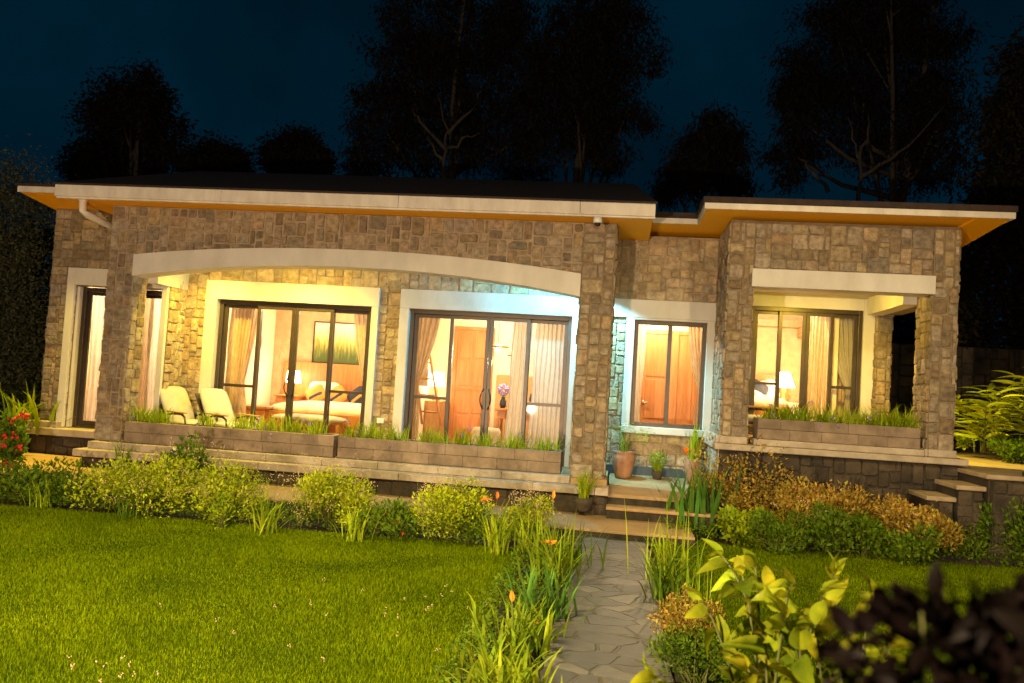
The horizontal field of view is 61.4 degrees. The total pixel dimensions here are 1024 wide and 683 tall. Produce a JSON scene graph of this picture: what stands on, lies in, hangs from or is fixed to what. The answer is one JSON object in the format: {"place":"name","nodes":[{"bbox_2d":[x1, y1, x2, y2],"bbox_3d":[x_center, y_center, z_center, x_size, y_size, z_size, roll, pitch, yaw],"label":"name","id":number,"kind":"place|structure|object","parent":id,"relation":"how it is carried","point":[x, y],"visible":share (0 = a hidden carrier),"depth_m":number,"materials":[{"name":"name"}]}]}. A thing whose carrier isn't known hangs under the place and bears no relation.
{"place":"outdoors","nodes":[
{"label":"outdoors","id":0,"kind":"place"},
{"bbox_2d":[0,503,530,682],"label":"lawn ground","id":1,"kind":"structure","parent":0,"point":[172,668],"depth_m":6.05,"materials":[{"name":"green plant"}]},
{"bbox_2d":[101,481,157,519],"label":"strap plant","id":2,"kind":"object","parent":1,"relation":"on","point":[132,511],"visible":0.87,"depth_m":9.38,"materials":[{"name":"green plant"}]},
{"bbox_2d":[208,490,236,529],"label":"shrub","id":3,"kind":"object","parent":1,"relation":"on","point":[223,508],"visible":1,"depth_m":9.08,"materials":[{"name":"green plant"}]},
{"bbox_2d":[238,488,302,534],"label":"strap plant","id":4,"kind":"object","parent":1,"relation":"on","point":[270,520],"visible":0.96,"depth_m":8.95,"materials":[{"name":"green plant"}]},
{"bbox_2d":[319,506,384,542],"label":"strap plant","id":5,"kind":"object","parent":1,"relation":"on","point":[352,532],"visible":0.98,"depth_m":8.84,"materials":[{"name":"green plant"}]},
{"bbox_2d":[351,493,418,540],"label":"shrub","id":6,"kind":"object","parent":1,"relation":"on","point":[394,525],"visible":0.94,"depth_m":8.99,"materials":[{"name":"green plant"}]},
{"bbox_2d":[449,498,498,545],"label":"shrub","id":7,"kind":"object","parent":1,"relation":"on","point":[468,537],"visible":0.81,"depth_m":8.93,"materials":[{"name":"green plant"}]},
{"bbox_2d":[464,492,531,555],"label":"strap plant","id":8,"kind":"object","parent":1,"relation":"on","point":[496,538],"visible":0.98,"depth_m":8.58,"materials":[{"name":"green plant"}]},
{"bbox_2d":[1,452,694,545],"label":"walkway","id":9,"kind":"structure","parent":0,"point":[599,523],"depth_m":10.59,"materials":[{"name":"beige stone"}]},
{"bbox_2d":[0,474,694,546],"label":"walkway edge","id":10,"kind":"object","parent":9,"relation":"attached to","point":[629,537],"visible":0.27,"depth_m":9.87,"materials":[{"name":"beige stone"}]},
{"bbox_2d":[573,466,600,511],"bbox_3d":[0.908,1.834,10.853,0.482,0.594,0.492,3,-3,7],"label":"plant pot","id":11,"kind":"object","parent":9,"relation":"on","point":[583,501],"visible":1,"depth_m":10.79,"materials":[{"name":"stone"}]},
{"bbox_2d":[0,366,1023,682],"bbox_3d":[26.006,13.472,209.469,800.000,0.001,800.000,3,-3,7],"label":"ground","id":12,"kind":"structure","parent":0,"point":[286,526],"depth_m":9.66,"materials":[{"name":"soil"}]},
{"bbox_2d":[0,407,30,466],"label":"flower bush","id":13,"kind":"object","parent":12,"relation":"on","point":[14,442],"visible":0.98,"depth_m":11.42,"materials":[{"name":"green plant"}]},
{"bbox_2d":[0,290,48,419],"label":"garden tree","id":14,"kind":"object","parent":12,"relation":"on","point":[19,394],"visible":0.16,"depth_m":17.65,"materials":[{"name":"green plant"}]},
{"bbox_2d":[0,203,55,412],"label":"dark tree","id":15,"kind":"object","parent":12,"relation":"on","point":[44,239],"visible":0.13,"depth_m":21.05,"materials":[{"name":"green plant"}]},
{"bbox_2d":[0,382,73,434],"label":"canna","id":16,"kind":"object","parent":12,"relation":"on","point":[31,407],"visible":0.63,"depth_m":13.00,"materials":[{"name":"green plant"}]},
{"bbox_2d":[0,134,75,405],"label":"garden tree","id":17,"kind":"object","parent":12,"relation":"on","point":[11,296],"visible":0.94,"depth_m":15.67,"materials":[{"name":"green plant"}]},
{"bbox_2d":[0,456,98,507],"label":"shrub","id":18,"kind":"object","parent":12,"relation":"on","point":[36,474],"visible":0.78,"depth_m":10.08,"materials":[{"name":"green plant"}]},
{"bbox_2d":[47,51,202,181],"bbox_3d":[-14.710,-4.059,32.292,5.414,12.917,6.309,5,-3,-25],"label":"dark tree","id":19,"kind":"object","parent":12,"relation":"on","point":[142,115],"visible":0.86,"depth_m":31.55,"materials":[{"name":"black plant"}]},
{"bbox_2d":[64,434,214,519],"bbox_3d":[-4.167,1.511,9.733,1.587,0.912,1.484,4,-3,-20],"label":"shrub","id":20,"kind":"object","parent":12,"relation":"on","point":[132,479],"visible":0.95,"depth_m":9.57,"materials":[{"name":"green plant"}]},
{"bbox_2d":[159,430,215,486],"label":"shrub","id":21,"kind":"object","parent":12,"relation":"on","point":[180,450],"visible":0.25,"depth_m":10.94,"materials":[{"name":"green plant"}]},
{"bbox_2d":[165,129,258,172],"bbox_3d":[-11.924,-2.939,33.197,3.806,11.086,3.642,6,-4,-38],"label":"dark tree","id":22,"kind":"object","parent":12,"relation":"on","point":[216,156],"visible":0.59,"depth_m":33.05,"materials":[{"name":"black plant"}]},
{"bbox_2d":[182,442,283,523],"bbox_3d":[-3.125,1.573,9.546,1.079,0.885,0.972,3,-3,7],"label":"shrub","id":23,"kind":"object","parent":12,"relation":"on","point":[226,486],"visible":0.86,"depth_m":9.46,"materials":[{"name":"green plant"}]},
{"bbox_2d":[0,475,544,542],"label":"ground cover","id":24,"kind":"object","parent":12,"relation":"on","point":[187,510],"visible":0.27,"depth_m":9.79,"materials":[{"name":"green plant"}]},
{"bbox_2d":[248,120,345,174],"bbox_3d":[-8.422,-3.009,32.804,3.575,11.618,5.387,4,-3,-20],"label":"dark tree","id":25,"kind":"object","parent":12,"relation":"on","point":[295,150],"visible":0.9,"depth_m":31.88,"materials":[{"name":"black plant"}]},
{"bbox_2d":[275,453,384,530],"bbox_3d":[-1.992,1.642,9.431,1.149,0.868,0.974,3,-3,7],"label":"shrub","id":26,"kind":"object","parent":12,"relation":"on","point":[321,486],"visible":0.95,"depth_m":9.36,"materials":[{"name":"green plant"}]},
{"bbox_2d":[406,466,495,542],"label":"shrub","id":27,"kind":"object","parent":12,"relation":"on","point":[445,502],"visible":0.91,"depth_m":8.93,"materials":[{"name":"green plant"}]},
{"bbox_2d":[330,0,573,181],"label":"eucalyptus","id":28,"kind":"object","parent":12,"relation":"on","point":[447,57],"visible":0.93,"depth_m":29.84,"materials":[{"name":"black plant"}]},
{"bbox_2d":[425,622,562,682],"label":"day lily","id":29,"kind":"object","parent":12,"relation":"on","point":[498,661],"visible":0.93,"depth_m":4.71,"materials":[{"name":"green plant"}]},
{"bbox_2d":[429,536,565,682],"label":"ground cover","id":30,"kind":"object","parent":12,"relation":"on","point":[490,622],"visible":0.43,"depth_m":6.18,"materials":[{"name":"green plant"}]},
{"bbox_2d":[15,171,1017,530],"bbox_3d":[-0.355,-0.151,14.268,13.634,5.060,6.430,3,-3,7],"label":"stone villa","id":31,"kind":"object","parent":12,"relation":"on","point":[749,285],"visible":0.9,"depth_m":12.13,"materials":[{"name":"brown stone"}]},
{"bbox_2d":[84,287,104,420],"bbox_3d":[-6.438,0.231,13.567,0.456,2.180,0.059,3,-3,7],"label":"curtain","id":32,"kind":"object","parent":31,"relation":"hanging from","point":[96,338],"visible":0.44,"depth_m":13.58,"materials":[{"name":"white fabric"}]},
{"bbox_2d":[72,287,161,427],"bbox_3d":[-6.012,0.274,13.289,1.380,2.160,0.120,3,-3,7],"label":"sliding door","id":33,"kind":"structure","parent":31,"relation":"in","point":[88,292],"depth_m":13.34,"materials":[{"name":"brown metal"}]},
{"bbox_2d":[137,298,150,416],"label":"curtain","id":34,"kind":"object","parent":31,"relation":"hanging from","point":[142,382],"visible":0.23,"depth_m":13.54,"materials":[{"name":"fabric"}]},
{"bbox_2d":[143,290,161,414],"bbox_3d":[-5.510,0.281,13.449,0.402,2.180,0.059,3,-3,7],"label":"curtain","id":35,"kind":"object","parent":31,"relation":"hanging from","point":[154,323],"visible":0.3,"depth_m":13.47,"materials":[{"name":"white fabric"}]},
{"bbox_2d":[159,386,219,424],"bbox_3d":[-4.903,1.100,12.917,1.060,0.832,0.580,1,-4,39],"label":"lounge chair","id":36,"kind":"object","parent":31,"relation":"on","point":[173,397],"visible":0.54,"depth_m":13.00,"materials":[{"name":"beige fabric"}]},
{"bbox_2d":[195,388,259,427],"bbox_3d":[-4.280,1.136,12.883,1.060,0.832,0.580,1,-4,41],"label":"lounge chair","id":37,"kind":"object","parent":31,"relation":"on","point":[214,400],"visible":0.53,"depth_m":12.98,"materials":[{"name":"beige fabric"}]},
{"bbox_2d":[224,308,252,421],"bbox_3d":[-4.388,0.449,13.764,0.392,2.230,0.059,3,-3,7],"label":"curtain","id":38,"kind":"object","parent":31,"relation":"hanging from","point":[239,327],"visible":0.66,"depth_m":13.78,"materials":[{"name":"fabric"}]},
{"bbox_2d":[237,309,257,422],"bbox_3d":[-4.260,0.463,13.878,0.286,2.230,0.029,3,-3,7],"label":"curtain","id":39,"kind":"object","parent":31,"relation":"hanging from","point":[242,398],"visible":0.56,"depth_m":13.89,"materials":[{"name":"fabric"}]},
{"bbox_2d":[214,299,371,435],"bbox_3d":[-3.410,0.514,13.366,2.480,2.220,0.179,3,-3,7],"label":"sliding door","id":40,"kind":"structure","parent":31,"relation":"in","point":[225,305],"depth_m":13.37,"materials":[{"name":"brown metal"}]},
{"bbox_2d":[271,413,345,433],"bbox_3d":[-3.358,1.437,14.246,1.240,0.470,0.400,3,-3,7],"label":"bed bench","id":41,"kind":"object","parent":31,"relation":"on","point":[307,417],"visible":0.61,"depth_m":14.09,"materials":[{"name":"beige wood"}]},
{"bbox_2d":[265,361,362,435],"bbox_3d":[-3.199,1.068,15.534,2.750,1.350,2.010,3,-3,7],"label":"bed","id":42,"kind":"object","parent":31,"relation":"on","point":[347,377],"visible":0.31,"depth_m":16.48,"materials":[{"name":"white fabric"}]},
{"bbox_2d":[312,321,358,364],"bbox_3d":[-3.191,0.043,16.628,1.330,0.810,0.030,3,-3,7],"label":"picture","id":43,"kind":"object","parent":31,"relation":"attached to","point":[345,349],"visible":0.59,"depth_m":16.65,"materials":[{"name":"multicoloured paper"}]},
{"bbox_2d":[354,314,366,426],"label":"curtain","id":44,"kind":"object","parent":31,"relation":"hanging from","point":[360,320],"visible":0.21,"depth_m":13.54,"materials":[{"name":"fabric"}]},
{"bbox_2d":[411,317,439,439],"bbox_3d":[-1.362,0.613,13.377,0.442,2.230,0.056,3,-3,7],"label":"curtain","id":45,"kind":"object","parent":31,"relation":"hanging from","point":[428,330],"visible":0.62,"depth_m":13.40,"materials":[{"name":"fabric"}]},
{"bbox_2d":[423,400,444,440],"bbox_3d":[-1.416,1.482,15.954,0.320,0.780,0.670,3,-3,7],"label":"chair","id":46,"kind":"object","parent":31,"relation":"on","point":[431,418],"visible":0.38,"depth_m":15.64,"materials":[{"name":"brown wood"}]},
{"bbox_2d":[448,326,495,442],"bbox_3d":[-0.760,0.824,16.263,0.770,2.200,0.050,3,-3,7],"label":"wooden door","id":47,"kind":"structure","parent":31,"relation":"in","point":[469,342],"depth_m":16.26,"materials":[{"name":"red wood"}]},
{"bbox_2d":[403,309,571,466],"bbox_3d":[-0.380,0.677,12.979,2.468,2.220,0.179,3,-3,7],"label":"sliding door","id":48,"kind":"structure","parent":31,"relation":"in","point":[490,318],"depth_m":12.97,"materials":[{"name":"brown metal"}]},
{"bbox_2d":[504,322,532,445],"bbox_3d":[0.098,0.690,13.171,0.342,2.230,0.054,3,-3,7],"label":"curtain","id":49,"kind":"object","parent":31,"relation":"hanging from","point":[515,398],"visible":0.56,"depth_m":13.18,"materials":[{"name":"white fabric"}]},
{"bbox_2d":[527,323,564,449],"bbox_3d":[0.603,0.720,13.167,0.633,2.230,0.060,3,-3,7],"label":"curtain","id":50,"kind":"object","parent":31,"relation":"hanging from","point":[547,365],"visible":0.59,"depth_m":13.18,"materials":[{"name":"white fabric"}]},
{"bbox_2d":[607,420,657,478],"bbox_3d":[1.633,1.479,12.159,0.707,0.907,0.536,2,-3,25],"label":"plant pot","id":51,"kind":"object","parent":31,"relation":"on","point":[623,461],"visible":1,"depth_m":12.12,"materials":[{"name":"ceramic"}]},
{"bbox_2d":[634,325,646,421],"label":"curtain","id":52,"kind":"object","parent":31,"relation":"hanging from","point":[641,350],"visible":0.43,"depth_m":12.98,"materials":[{"name":"beige fabric"}]},
{"bbox_2d":[640,329,675,423],"bbox_3d":[2.340,0.907,14.133,0.580,2.200,0.096,3,-3,7],"label":"wooden door","id":53,"kind":"structure","parent":31,"relation":"in","point":[654,372],"depth_m":14.16,"materials":[{"name":"red wood"}]},
{"bbox_2d":[629,320,706,429],"bbox_3d":[2.283,0.485,12.638,1.040,1.550,0.100,3,-3,7],"label":"window","id":54,"kind":"structure","parent":31,"relation":"in","point":[670,325],"depth_m":12.59,"materials":[{"name":"brown metal"}]},
{"bbox_2d":[671,331,696,424],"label":"wall","id":55,"kind":"structure","parent":31,"relation":"in","point":[684,389],"depth_m":14.09,"materials":[{"name":"orange paint"}]},
{"bbox_2d":[682,424,705,483],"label":"plant","id":56,"kind":"object","parent":31,"relation":"on","point":[694,444],"visible":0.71,"depth_m":12.02,"materials":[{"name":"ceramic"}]},
{"bbox_2d":[688,327,701,424],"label":"curtain","id":57,"kind":"object","parent":31,"relation":"hanging from","point":[695,335],"visible":0.41,"depth_m":12.89,"materials":[{"name":"fabric"}]},
{"bbox_2d":[754,374,788,415],"bbox_3d":[4.344,1.079,15.315,1.350,1.050,1.540,3,-3,7],"label":"bed","id":58,"kind":"object","parent":31,"relation":"on","point":[759,400],"visible":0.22,"depth_m":14.73,"materials":[{"name":"white wood"}]},
{"bbox_2d":[747,306,862,434],"bbox_3d":[4.569,0.494,13.508,1.690,2.030,0.179,3,-3,7],"label":"sliding door","id":59,"kind":"structure","parent":31,"relation":"in","point":[806,313],"depth_m":13.50,"materials":[{"name":"brown metal"}]},
{"bbox_2d":[806,316,825,420],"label":"curtain","id":60,"kind":"object","parent":31,"relation":"hanging from","point":[816,363],"visible":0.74,"depth_m":13.79,"materials":[{"name":"fabric"}]},
{"bbox_2d":[822,322,844,419],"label":"curtain","id":61,"kind":"object","parent":31,"relation":"hanging from","point":[840,395],"visible":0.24,"depth_m":13.80,"materials":[{"name":"fabric"}]},
{"bbox_2d":[825,317,853,422],"bbox_3d":[5.152,0.506,13.662,0.530,2.050,0.059,3,-3,7],"label":"curtain","id":62,"kind":"object","parent":31,"relation":"hanging from","point":[845,346],"visible":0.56,"depth_m":13.66,"materials":[{"name":"beige fabric"}]},
{"bbox_2d":[853,406,926,430],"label":"grass tuft","id":63,"kind":"object","parent":31,"relation":"on","point":[907,420],"visible":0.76,"depth_m":11.07,"materials":[{"name":"green plant"}]},
{"bbox_2d":[465,590,567,663],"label":"day lily","id":64,"kind":"object","parent":12,"relation":"on","point":[520,629],"visible":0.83,"depth_m":5.53,"materials":[{"name":"green plant"}]},
{"bbox_2d":[471,583,572,642],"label":"day lily","id":65,"kind":"object","parent":12,"relation":"on","point":[542,630],"visible":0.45,"depth_m":5.83,"materials":[{"name":"green plant"}]},
{"bbox_2d":[498,506,560,556],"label":"strap plant","id":66,"kind":"object","parent":12,"relation":"on","point":[524,539],"visible":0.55,"depth_m":8.62,"materials":[{"name":"green plant"}]},
{"bbox_2d":[497,480,565,539],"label":"shrub","id":67,"kind":"object","parent":12,"relation":"on","point":[536,503],"visible":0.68,"depth_m":9.51,"materials":[{"name":"green plant"}]},
{"bbox_2d":[499,560,605,624],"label":"day lily","id":68,"kind":"object","parent":12,"relation":"on","point":[529,595],"visible":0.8,"depth_m":6.35,"materials":[{"name":"green plant"}]},
{"bbox_2d":[510,491,597,588],"bbox_3d":[0.245,1.699,7.695,1.034,0.806,1.390,5,-3,-32],"label":"day lily","id":69,"kind":"object","parent":12,"relation":"on","point":[556,555],"visible":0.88,"depth_m":7.47,"materials":[{"name":"green plant"}]},
{"bbox_2d":[513,515,612,569],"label":"day lily","id":70,"kind":"object","parent":12,"relation":"on","point":[578,552],"visible":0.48,"depth_m":8.24,"materials":[{"name":"green plant"}]},
{"bbox_2d":[517,0,676,183],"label":"eucalyptus","id":71,"kind":"object","parent":12,"relation":"on","point":[590,67],"visible":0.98,"depth_m":29.20,"materials":[{"name":"black plant"}]},
{"bbox_2d":[620,539,722,606],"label":"strap plant","id":72,"kind":"object","parent":12,"relation":"on","point":[667,589],"visible":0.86,"depth_m":7.04,"materials":[{"name":"green plant"}]},
{"bbox_2d":[644,621,749,682],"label":"shrub","id":73,"kind":"object","parent":12,"relation":"on","point":[690,648],"visible":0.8,"depth_m":5.04,"materials":[{"name":"green plant"}]},
{"bbox_2d":[644,98,766,212],"bbox_3d":[6.405,-2.365,29.148,4.176,11.761,4.595,3,-3,7],"label":"dark tree","id":74,"kind":"object","parent":12,"relation":"on","point":[712,148],"visible":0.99,"depth_m":28.30,"materials":[{"name":"black plant"}]},
{"bbox_2d":[716,504,777,550],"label":"shrub","id":75,"kind":"object","parent":12,"relation":"on","point":[731,518],"visible":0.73,"depth_m":9.90,"materials":[{"name":"green plant"}]},
{"bbox_2d":[717,504,1000,566],"bbox_3d":[4.006,2.306,10.297,3.020,0.376,1.150,3,-3,7],"label":"flower bed","id":76,"kind":"object","parent":12,"relation":"on","point":[962,560],"visible":0.07,"depth_m":9.74,"materials":[{"name":"soil"}]},
{"bbox_2d":[648,453,743,531],"bbox_3d":[2.446,1.875,10.659,1.346,0.906,1.008,4,-3,-13],"label":"canna","id":77,"kind":"object","parent":76,"relation":"on","point":[693,501],"visible":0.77,"depth_m":10.67,"materials":[{"name":"green plant"}]},
{"bbox_2d":[683,431,797,511],"bbox_3d":[2.983,1.719,11.035,1.575,1.144,1.445,3,-3,7],"label":"shrub","id":78,"kind":"object","parent":76,"relation":"on","point":[754,480],"visible":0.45,"depth_m":10.90,"materials":[{"name":"brown plant"}]},
{"bbox_2d":[764,474,839,526],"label":"shrub","id":79,"kind":"object","parent":76,"relation":"on","point":[802,491],"visible":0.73,"depth_m":10.19,"materials":[{"name":"brown plant"}]},
{"bbox_2d":[662,518,1001,562],"bbox_3d":[3.648,2.272,10.053,3.755,0.250,0.610,3,-3,7],"label":"ground cover","id":80,"kind":"object","parent":76,"relation":"on","point":[715,529],"visible":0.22,"depth_m":10.15,"materials":[{"name":"green plant"}]},
{"bbox_2d":[793,479,881,526],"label":"shrub","id":81,"kind":"object","parent":76,"relation":"on","point":[842,500],"visible":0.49,"depth_m":10.16,"materials":[{"name":"brown plant"}]},
{"bbox_2d":[726,478,973,541],"bbox_3d":[3.998,2.041,10.415,2.772,0.580,0.844,3,-3,7],"label":"ground cover","id":82,"kind":"object","parent":76,"relation":"on","point":[742,502],"visible":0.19,"depth_m":10.57,"materials":[{"name":"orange plant"}]},
{"bbox_2d":[872,493,964,551],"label":"shrub","id":83,"kind":"object","parent":76,"relation":"on","point":[903,517],"visible":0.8,"depth_m":9.56,"materials":[{"name":"brown plant"}]},
{"bbox_2d":[935,515,1019,566],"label":"shrub","id":84,"kind":"object","parent":76,"relation":"on","point":[967,545],"visible":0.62,"depth_m":9.66,"materials":[{"name":"green plant"}]},
{"bbox_2d":[743,0,997,202],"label":"eucalyptus","id":85,"kind":"object","parent":12,"relation":"on","point":[910,145],"visible":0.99,"depth_m":28.24,"materials":[{"name":"black plant"}]},
{"bbox_2d":[889,343,1023,446],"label":"boundary wall","id":86,"kind":"structure","parent":12,"relation":"on","point":[976,366],"depth_m":17.44,"materials":[{"name":"stone"}]},
{"bbox_2d":[908,445,1023,548],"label":"garden steps","id":87,"kind":"structure","parent":12,"relation":"on","point":[960,500],"depth_m":10.04,"materials":[{"name":"stone"}]},
{"bbox_2d":[954,383,1023,453],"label":"ginger plant","id":88,"kind":"object","parent":87,"relation":"on","point":[999,424],"visible":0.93,"depth_m":12.74,"materials":[{"name":"green plant"}]},
{"bbox_2d":[971,367,1023,436],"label":"ginger plant","id":89,"kind":"object","parent":87,"relation":"on","point":[1018,420],"visible":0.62,"depth_m":13.02,"materials":[{"name":"green plant"}]},
{"bbox_2d":[985,435,1023,462],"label":"shrub","id":90,"kind":"object","parent":87,"relation":"on","point":[1011,450],"visible":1,"depth_m":12.34,"materials":[{"name":"green plant"}]},
{"bbox_2d":[947,15,1023,343],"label":"dark tree","id":91,"kind":"object","parent":12,"relation":"on","point":[1003,178],"visible":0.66,"depth_m":21.79,"materials":[{"name":"black plant"}]},
{"bbox_2d":[975,497,1023,556],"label":"shrub","id":92,"kind":"object","parent":12,"relation":"on","point":[982,520],"visible":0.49,"depth_m":9.72,"materials":[{"name":"green plant"}]},
{"bbox_2d":[988,472,1023,566],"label":"terrace wall","id":93,"kind":"structure","parent":12,"relation":"on","point":[1002,494],"depth_m":9.69,"materials":[{"name":"stone"}]},
{"bbox_2d":[0,0,1023,347],"label":"sky","id":94,"kind":"structure","parent":0,"point":[240,67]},
{"bbox_2d":[538,536,673,682],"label":"path","id":95,"kind":"structure","parent":0,"point":[606,640],"depth_m":6.25,"materials":[{"name":"grey stone"}]},
{"bbox_2d":[662,540,1023,682],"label":"lawn ground","id":96,"kind":"structure","parent":0,"point":[803,596],"depth_m":8.22,"materials":[{"name":"green plant"}]},
{"bbox_2d":[624,497,715,583],"bbox_3d":[1.403,1.797,7.815,0.954,0.762,0.763,6,-4,-39],"label":"reed plant","id":97,"kind":"object","parent":96,"relation":"on","point":[665,549],"visible":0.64,"depth_m":7.82,"materials":[{"name":"green plant"}]},
{"bbox_2d":[646,583,726,645],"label":"shrub","id":98,"kind":"object","parent":96,"relation":"on","point":[678,619],"visible":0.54,"depth_m":5.86,"materials":[{"name":"orange plant"}]},
{"bbox_2d":[652,539,730,682],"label":"ground cover","id":99,"kind":"object","parent":96,"relation":"on","point":[712,676],"visible":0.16,"depth_m":6.87,"materials":[{"name":"green plant"}]},
{"bbox_2d":[630,538,914,682],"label":"leafy bush","id":100,"kind":"object","parent":96,"relation":"on","point":[801,640],"visible":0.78,"depth_m":2.82,"materials":[{"name":"green plant"}]},
{"bbox_2d":[746,504,811,557],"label":"shrub","id":101,"kind":"object","parent":96,"relation":"on","point":[784,531],"visible":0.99,"depth_m":9.57,"materials":[{"name":"green plant"}]},
{"bbox_2d":[801,495,863,558],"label":"shrub","id":102,"kind":"object","parent":96,"relation":"on","point":[835,532],"visible":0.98,"depth_m":9.57,"materials":[{"name":"green plant"}]},
{"bbox_2d":[846,508,893,559],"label":"shrub","id":103,"kind":"object","parent":96,"relation":"on","point":[870,541],"visible":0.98,"depth_m":9.61,"materials":[{"name":"green plant"}]},
{"bbox_2d":[881,523,943,565],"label":"shrub","id":104,"kind":"object","parent":96,"relation":"on","point":[908,548],"visible":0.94,"depth_m":9.36,"materials":[{"name":"green plant"}]},
{"bbox_2d":[808,560,1023,682],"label":"copper bush","id":105,"kind":"object","parent":96,"relation":"on","point":[977,639],"visible":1,"depth_m":0.79,"materials":[{"name":"black plant"}]},
{"bbox_2d":[997,476,1023,567],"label":"shrub","id":106,"kind":"object","parent":96,"relation":"on","point":[1020,541],"visible":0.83,"depth_m":9.55,"materials":[{"name":"green plant"}]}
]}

